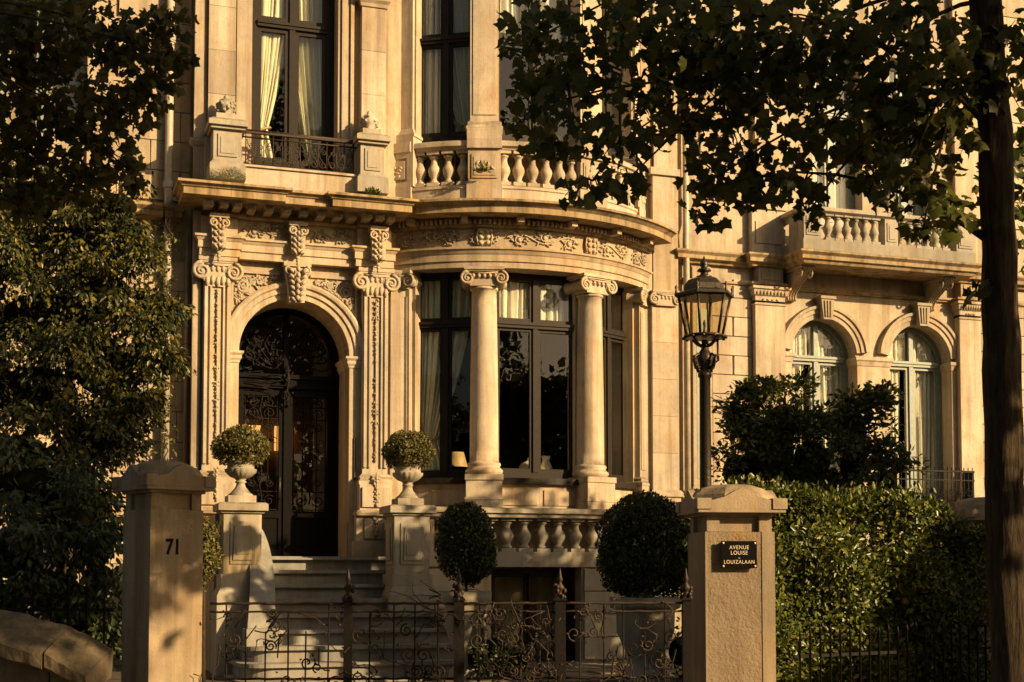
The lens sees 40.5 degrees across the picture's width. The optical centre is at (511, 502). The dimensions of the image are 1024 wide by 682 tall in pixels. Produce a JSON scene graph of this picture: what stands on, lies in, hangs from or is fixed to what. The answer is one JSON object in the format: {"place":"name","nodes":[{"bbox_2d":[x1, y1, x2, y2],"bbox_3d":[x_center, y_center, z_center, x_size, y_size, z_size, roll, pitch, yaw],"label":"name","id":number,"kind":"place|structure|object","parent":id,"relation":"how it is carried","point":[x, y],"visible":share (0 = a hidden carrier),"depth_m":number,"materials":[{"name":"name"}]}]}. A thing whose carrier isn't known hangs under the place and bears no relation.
{"place":"outdoors","nodes":[
{"label":"outdoors","id":0,"kind":"place"},
{"bbox_2d":[112,460,215,681],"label":"gate pillar","id":1,"kind":"structure","parent":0,"point":[162,588],"depth_m":9.88,"materials":[{"name":"stone"}]},
{"bbox_2d":[106,659,681,681],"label":"garden ground","id":2,"kind":"structure","parent":0,"point":[591,668],"depth_m":16.81,"materials":[{"name":"soil"}]},
{"bbox_2d":[0,440,125,670],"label":"dark shrub","id":3,"kind":"object","parent":2,"relation":"on","point":[25,535],"visible":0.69,"depth_m":11.08,"materials":[{"name":"green plant"}]},
{"bbox_2d":[0,150,197,572],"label":"ivy tree","id":4,"kind":"object","parent":2,"relation":"on","point":[83,253],"visible":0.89,"depth_m":13.11,"materials":[{"name":"green plant"}]},
{"bbox_2d":[203,514,218,671],"bbox_3d":[-3.822,1.158,17.894,0.240,1.960,1.550,1,-3,-19],"label":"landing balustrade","id":5,"kind":"object","parent":2,"relation":"on","point":[211,587],"visible":0.05,"depth_m":17.53,"materials":[{"name":"beige stone"}]},
{"bbox_2d":[201,515,224,681],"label":"shrub","id":6,"kind":"object","parent":2,"relation":"on","point":[211,548],"visible":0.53,"depth_m":15.44,"materials":[{"name":"green plant"}]},
{"bbox_2d":[210,502,268,675],"bbox_3d":[-3.347,1.048,17.030,0.620,2.090,0.620,1,-3,-19],"label":"urn pedestal","id":7,"kind":"object","parent":2,"relation":"on","point":[240,532],"visible":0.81,"depth_m":16.79,"materials":[{"name":"stone"}]},
{"bbox_2d":[223,454,259,501],"bbox_3d":[-3.347,-0.290,17.100,0.490,0.590,0.490,1,-3,-19],"label":"garden urn","id":8,"kind":"object","parent":7,"relation":"on","point":[239,472],"visible":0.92,"depth_m":16.97,"materials":[{"name":"stone"}]},
{"bbox_2d":[209,423,271,466],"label":"topiary dome","id":9,"kind":"structure","parent":8,"relation":"in","point":[240,440],"depth_m":16.92,"materials":[{"name":"green plant"}]},
{"bbox_2d":[223,530,524,681],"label":"entrance steps","id":10,"kind":"structure","parent":2,"relation":"on","point":[294,579],"depth_m":16.73,"materials":[{"name":"grey stone"}]},
{"bbox_2d":[379,505,436,612],"bbox_3d":[-1.333,1.081,17.662,0.620,2.090,0.620,1,-3,-19],"label":"urn pedestal","id":11,"kind":"object","parent":10,"relation":"on","point":[407,546],"visible":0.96,"depth_m":17.44,"materials":[{"name":"stone"}]},
{"bbox_2d":[390,459,425,504],"bbox_3d":[-1.333,-0.257,17.732,0.490,0.590,0.490,1,-3,-19],"label":"garden urn","id":12,"kind":"object","parent":11,"relation":"on","point":[407,476],"visible":0.87,"depth_m":17.60,"materials":[{"name":"stone"}]},
{"bbox_2d":[381,429,436,469],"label":"topiary dome","id":13,"kind":"structure","parent":12,"relation":"in","point":[404,445],"depth_m":17.56,"materials":[{"name":"green plant"}]},
{"bbox_2d":[390,580,493,641],"bbox_3d":[-0.745,1.407,16.958,1.501,0.934,0.790,1,-3,-19],"label":"withered vine","id":14,"kind":"object","parent":10,"relation":"on","point":[433,621],"visible":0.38,"depth_m":17.00,"materials":[{"name":"plant"}]},
{"bbox_2d":[441,591,491,679],"bbox_3d":[-0.521,1.516,15.748,0.582,1.020,0.582,1,-3,-19],"label":"stone planter","id":15,"kind":"object","parent":2,"relation":"on","point":[470,631],"visible":0.44,"depth_m":15.57,"materials":[{"name":"beige stone"}]},
{"bbox_2d":[434,501,497,591],"bbox_3d":[-0.518,0.897,15.781,0.748,1.860,0.724,1,-3,-19],"label":"box bush","id":16,"kind":"object","parent":15,"relation":"in","point":[466,545],"visible":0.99,"depth_m":15.59,"materials":[{"name":"green plant"}]},
{"bbox_2d":[453,621,542,680],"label":"shrub","id":17,"kind":"object","parent":2,"relation":"on","point":[490,650],"visible":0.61,"depth_m":15.52,"materials":[{"name":"green plant"}]},
{"bbox_2d":[609,597,680,681],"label":"stone planter","id":18,"kind":"object","parent":2,"relation":"on","point":[633,632],"visible":0.65,"depth_m":15.24,"materials":[{"name":"grey stone"}]},
{"bbox_2d":[594,489,689,597],"bbox_3d":[1.521,0.829,15.531,1.308,1.970,1.043,1,-3,-19],"label":"box bush","id":19,"kind":"object","parent":18,"relation":"in","point":[643,551],"visible":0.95,"depth_m":15.22,"materials":[{"name":"green plant"}]},
{"bbox_2d":[648,617,681,681],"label":"shrub","id":20,"kind":"object","parent":2,"relation":"on","point":[676,643],"visible":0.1,"depth_m":15.13,"materials":[{"name":"green plant"}]},
{"bbox_2d":[674,256,733,488],"bbox_3d":[1.939,-0.286,13.888,0.615,4.425,0.586,1,-3,-19],"label":"street lamp","id":21,"kind":"object","parent":2,"relation":"on","point":[703,287],"visible":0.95,"depth_m":13.87,"materials":[{"name":"brown metal"}]},
{"bbox_2d":[699,367,930,544],"bbox_3d":[3.605,0.206,16.734,2.688,3.752,1.672,0,-3,6],"label":"laurel shrub","id":22,"kind":"object","parent":2,"relation":"on","point":[766,445],"visible":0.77,"depth_m":16.50,"materials":[{"name":"green plant"}]},
{"bbox_2d":[518,458,527,468],"bbox_3d":[0.253,-0.467,20.347,0.340,0.418,0.340,1,-3,-19],"label":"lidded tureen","id":23,"kind":"object","parent":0,"point":[523,465],"visible":0.2,"depth_m":20.24,"materials":[{"name":"ceramic"}]},
{"bbox_2d":[541,456,552,468],"bbox_3d":[0.499,-0.472,20.431,0.200,0.438,0.200,1,-3,-19],"label":"tall jug","id":24,"kind":"object","parent":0,"point":[545,463],"visible":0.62,"depth_m":20.38,"materials":[{"name":"ceramic"}]},
{"bbox_2d":[676,484,787,681],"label":"gate pillar","id":25,"kind":"structure","parent":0,"point":[733,629],"depth_m":10.24,"materials":[{"name":"stone"}]},
{"bbox_2d":[721,541,756,567],"bbox_3d":[1.669,0.381,10.226,0.270,0.200,0.055,0,-3,-7],"label":"street plaque","id":26,"kind":"object","parent":25,"relation":"attached to","point":[738,554],"visible":1,"depth_m":10.20,"materials":[{"name":"metal"}]},
{"bbox_2d":[675,0,1023,545],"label":"neighbour house","id":27,"kind":"structure","parent":0,"point":[860,283],"depth_m":22.32,"materials":[{"name":"beige stone"}]},
{"bbox_2d":[792,329,803,451],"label":"curtain","id":28,"kind":"object","parent":27,"relation":"hanging from","point":[798,367],"visible":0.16,"depth_m":22.54,"materials":[{"name":"white fabric"}]},
{"bbox_2d":[790,326,841,356],"bbox_3d":[4.897,-2.642,22.670,1.141,0.650,0.178,1,-3,-19],"label":"curtain","id":29,"kind":"object","parent":27,"relation":"hanging from","point":[806,340],"visible":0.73,"depth_m":22.63,"materials":[{"name":"white fabric"}]},
{"bbox_2d":[792,321,848,490],"bbox_3d":[4.930,-1.523,22.525,1.200,2.880,0.130,1,-3,-19],"label":"arched window","id":30,"kind":"structure","parent":27,"relation":"in","point":[815,361],"depth_m":22.58,"materials":[{"name":"grey paint"}]},
{"bbox_2d":[818,328,839,471],"bbox_3d":[5.167,-1.533,22.722,0.578,2.840,0.150,1,-3,-16],"label":"curtain","id":31,"kind":"object","parent":27,"relation":"hanging from","point":[829,377],"visible":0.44,"depth_m":22.73,"materials":[{"name":"white fabric"}]},
{"bbox_2d":[811,74,846,208],"bbox_3d":[5.176,-5.908,22.931,0.888,3.000,0.150,1,-3,-19],"label":"curtain","id":32,"kind":"object","parent":27,"relation":"hanging from","point":[840,195],"visible":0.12,"depth_m":22.96,"materials":[{"name":"white fabric"}]},
{"bbox_2d":[810,55,854,227],"bbox_3d":[5.215,-5.963,22.834,0.950,2.900,0.130,1,-3,-19],"label":"upper window","id":33,"kind":"structure","parent":27,"relation":"in","point":[830,190],"depth_m":22.82,"materials":[{"name":"grey paint"}]},
{"bbox_2d":[889,334,899,489],"bbox_3d":[6.267,-1.514,23.091,0.389,2.840,0.156,1,-3,-19],"label":"curtain","id":34,"kind":"object","parent":27,"relation":"hanging from","point":[894,376],"visible":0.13,"depth_m":23.12,"materials":[{"name":"white fabric"}]},
{"bbox_2d":[888,71,914,226],"bbox_3d":[6.496,-5.884,23.392,0.775,3.000,0.160,1,-3,-19],"label":"curtain","id":35,"kind":"object","parent":27,"relation":"hanging from","point":[891,77],"visible":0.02,"depth_m":23.38,"materials":[{"name":"white fabric"}]},
{"bbox_2d":[890,63,922,228],"bbox_3d":[6.536,-5.940,23.283,0.800,2.900,0.130,1,-3,-19],"label":"upper window","id":36,"kind":"structure","parent":27,"relation":"in","point":[918,210],"depth_m":23.31,"materials":[{"name":"grey paint"}]},
{"bbox_2d":[888,333,934,362],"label":"curtain","id":37,"kind":"object","parent":27,"relation":"hanging from","point":[929,357],"visible":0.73,"depth_m":23.21,"materials":[{"name":"white fabric"}]},
{"bbox_2d":[890,327,942,499],"bbox_3d":[6.643,-1.493,23.107,1.200,2.880,0.130,1,-3,-19],"label":"arched window","id":38,"kind":"structure","parent":27,"relation":"in","point":[909,367],"depth_m":23.16,"materials":[{"name":"grey paint"}]},
{"bbox_2d":[913,334,934,490],"bbox_3d":[6.893,-1.502,23.302,0.537,2.840,0.165,1,-3,-19],"label":"curtain","id":39,"kind":"object","parent":27,"relation":"hanging from","point":[924,411],"visible":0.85,"depth_m":23.28,"materials":[{"name":"white fabric"}]},
{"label":"pavement","id":40,"kind":"structure","parent":0,"visible":0},
{"bbox_2d":[0,610,112,681],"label":"garden wall","id":41,"kind":"structure","parent":40,"relation":"on","point":[33,649],"depth_m":9.31,"materials":[{"name":"stone"}]},
{"bbox_2d":[0,576,113,643],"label":"iron railing","id":42,"kind":"object","parent":41,"relation":"on","point":[86,610],"visible":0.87,"depth_m":9.73,"materials":[{"name":"black metal"}]},
{"bbox_2d":[0,0,193,664],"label":"house","id":43,"kind":"structure","parent":40,"relation":"on","point":[166,150],"depth_m":19.18,"materials":[{"name":"stone"}]},
{"bbox_2d":[0,0,87,131],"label":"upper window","id":44,"kind":"structure","parent":43,"relation":"in","point":[82,69],"depth_m":19.25,"materials":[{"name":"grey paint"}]},
{"bbox_2d":[144,197,185,459],"bbox_3d":[-4.724,-2.109,18.798,0.572,4.181,0.356,1,-3,-19],"label":"climbing ivy","id":45,"kind":"object","parent":43,"relation":"attached to","point":[167,291],"visible":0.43,"depth_m":18.89,"materials":[{"name":"green plant"}]},
{"bbox_2d":[0,0,199,227],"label":"maple tree","id":46,"kind":"object","parent":40,"relation":"on","point":[23,34],"visible":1,"depth_m":8.92,"materials":[{"name":"green plant"}]},
{"bbox_2d":[342,568,354,681],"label":"gate standard","id":47,"kind":"object","parent":40,"relation":"on","point":[347,598],"visible":1,"depth_m":9.95,"materials":[{"name":"metal"}]},
{"bbox_2d":[209,601,352,681],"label":"iron gate","id":48,"kind":"structure","parent":47,"relation":"attached to","point":[287,677],"depth_m":9.96,"materials":[{"name":"black metal"}]},
{"bbox_2d":[193,596,691,681],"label":"gate vine","id":49,"kind":"object","parent":47,"relation":"attached to","point":[533,628],"visible":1,"depth_m":10.01,"materials":[{"name":"plant"}]},
{"bbox_2d":[172,0,684,660],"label":"town house","id":50,"kind":"structure","parent":40,"relation":"on","point":[308,324],"depth_m":19.88,"materials":[{"name":"stone"}]},
{"bbox_2d":[209,165,245,180],"bbox_3d":[-3.826,-4.447,18.664,0.495,0.200,0.030,1,-3,-19],"label":"moss patch","id":51,"kind":"object","parent":50,"relation":"attached to","point":[228,176],"visible":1,"depth_m":18.67,"materials":[{"name":"green plant"}]},
{"bbox_2d":[245,425,276,450],"bbox_3d":[-3.992,-1.057,22.627,0.750,0.400,0.090,1,-3,-19],"label":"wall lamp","id":52,"kind":"object","parent":50,"relation":"attached to","point":[259,426],"visible":0.21,"depth_m":22.63,"materials":[{"name":"yellow metal"}]},
{"bbox_2d":[260,0,284,157],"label":"curtain","id":53,"kind":"object","parent":50,"relation":"hanging from","point":[272,52],"visible":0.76,"depth_m":19.89,"materials":[{"name":"white fabric"}]},
{"bbox_2d":[238,308,338,556],"bbox_3d":[-3.273,-1.015,20.045,1.550,3.625,0.252,1,-3,-19],"label":"front door","id":54,"kind":"structure","parent":50,"relation":"in","point":[287,531],"depth_m":20.07,"materials":[{"name":"black paint"}]},
{"bbox_2d":[251,0,333,170],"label":"balcony window","id":55,"kind":"structure","parent":50,"relation":"in","point":[290,26],"depth_m":19.89,"materials":[{"name":"brown wood"}]},
{"bbox_2d":[298,0,321,162],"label":"curtain","id":56,"kind":"object","parent":50,"relation":"hanging from","point":[310,71],"visible":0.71,"depth_m":20.15,"materials":[{"name":"white fabric"}]},
{"bbox_2d":[363,186,384,195],"bbox_3d":[-1.911,-4.337,19.251,0.306,0.144,0.173,1,-3,-19],"label":"wall weed","id":57,"kind":"object","parent":50,"relation":"on","point":[375,192],"depth_m":19.21,"materials":[{"name":"green plant"}]},
{"bbox_2d":[424,0,445,171],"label":"curtain","id":58,"kind":"object","parent":50,"relation":"hanging from","point":[432,80],"visible":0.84,"depth_m":20.34,"materials":[{"name":"white fabric"}]},
{"bbox_2d":[423,280,470,469],"bbox_3d":[-0.975,-1.700,20.109,0.846,3.300,0.197,0,-3,7],"label":"curtain","id":59,"kind":"object","parent":50,"relation":"hanging from","point":[461,301],"visible":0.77,"depth_m":20.10,"materials":[{"name":"white fabric"}]},
{"bbox_2d":[434,0,469,170],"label":"curtain","id":60,"kind":"object","parent":50,"relation":"hanging from","point":[461,67],"visible":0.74,"depth_m":20.30,"materials":[{"name":"white fabric"}]},
{"bbox_2d":[452,452,467,469],"bbox_3d":[-0.812,-0.470,20.463,0.500,0.560,0.500,1,-3,-19],"label":"table lamp","id":61,"kind":"object","parent":50,"relation":"in","point":[458,460],"visible":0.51,"depth_m":20.36,"materials":[{"name":"beige fabric"}]},
{"bbox_2d":[472,160,491,172],"bbox_3d":[-0.421,-4.767,19.595,0.298,0.178,0.191,1,-3,-19],"label":"wall fern","id":62,"kind":"object","parent":50,"relation":"on","point":[479,168],"depth_m":19.58,"materials":[{"name":"green plant"}]},
{"bbox_2d":[491,568,573,659],"bbox_3d":[0.253,1.562,19.494,1.300,1.280,0.101,1,-3,-19],"label":"basement window","id":63,"kind":"structure","parent":50,"relation":"in","point":[529,576],"depth_m":19.49,"materials":[{"name":"brown wood"}]},
{"bbox_2d":[500,282,567,321],"bbox_3d":[0.304,-2.962,20.289,1.201,0.760,0.143,1,-3,-19],"label":"curtain","id":64,"kind":"object","parent":50,"relation":"hanging from","point":[514,300],"visible":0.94,"depth_m":20.25,"materials":[{"name":"white fabric"}]},
{"bbox_2d":[500,0,567,40],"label":"curtain","id":65,"kind":"object","parent":50,"relation":"hanging from","point":[513,9],"visible":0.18,"depth_m":20.54,"materials":[{"name":"white fabric"}]},
{"bbox_2d":[452,568,465,681],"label":"gate standard","id":66,"kind":"object","parent":40,"relation":"on","point":[458,597],"visible":1,"depth_m":9.99,"materials":[{"name":"metal"}]},
{"bbox_2d":[352,602,467,681],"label":"iron gate","id":67,"kind":"structure","parent":66,"relation":"attached to","point":[433,671],"depth_m":9.99,"materials":[{"name":"black metal"}]},
{"bbox_2d":[464,602,554,681],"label":"iron gate","id":68,"kind":"structure","parent":40,"relation":"on","point":[538,671],"depth_m":10.04,"materials":[{"name":"black metal"}]},
{"bbox_2d":[553,569,567,681],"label":"gate standard","id":69,"kind":"object","parent":40,"relation":"on","point":[559,599],"visible":1,"depth_m":10.04,"materials":[{"name":"metal"}]},
{"bbox_2d":[566,601,682,681],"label":"iron gate","id":70,"kind":"structure","parent":40,"relation":"on","point":[622,667],"depth_m":10.11,"materials":[{"name":"black metal"}]},
{"bbox_2d":[680,568,692,681],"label":"gate standard","id":71,"kind":"object","parent":40,"relation":"on","point":[685,596],"visible":1,"depth_m":10.14,"materials":[{"name":"metal"}]},
{"bbox_2d":[493,0,1023,681],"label":"maple tree","id":72,"kind":"object","parent":40,"relation":"on","point":[701,60],"visible":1,"depth_m":7.98,"materials":[{"name":"green plant"}]},
{"bbox_2d":[689,471,991,681],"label":"clipped hedge","id":73,"kind":"object","parent":40,"relation":"on","point":[843,576],"visible":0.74,"depth_m":11.46,"materials":[{"name":"green plant"}]},
{"bbox_2d":[793,621,990,681],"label":"iron railing","id":74,"kind":"object","parent":40,"relation":"on","point":[850,654],"visible":0.84,"depth_m":10.89,"materials":[{"name":"black metal"}]},
{"bbox_2d":[949,497,991,681],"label":"gate pillar","id":75,"kind":"structure","parent":40,"relation":"on","point":[973,509],"depth_m":12.56,"materials":[{"name":"stone"}]}
]}

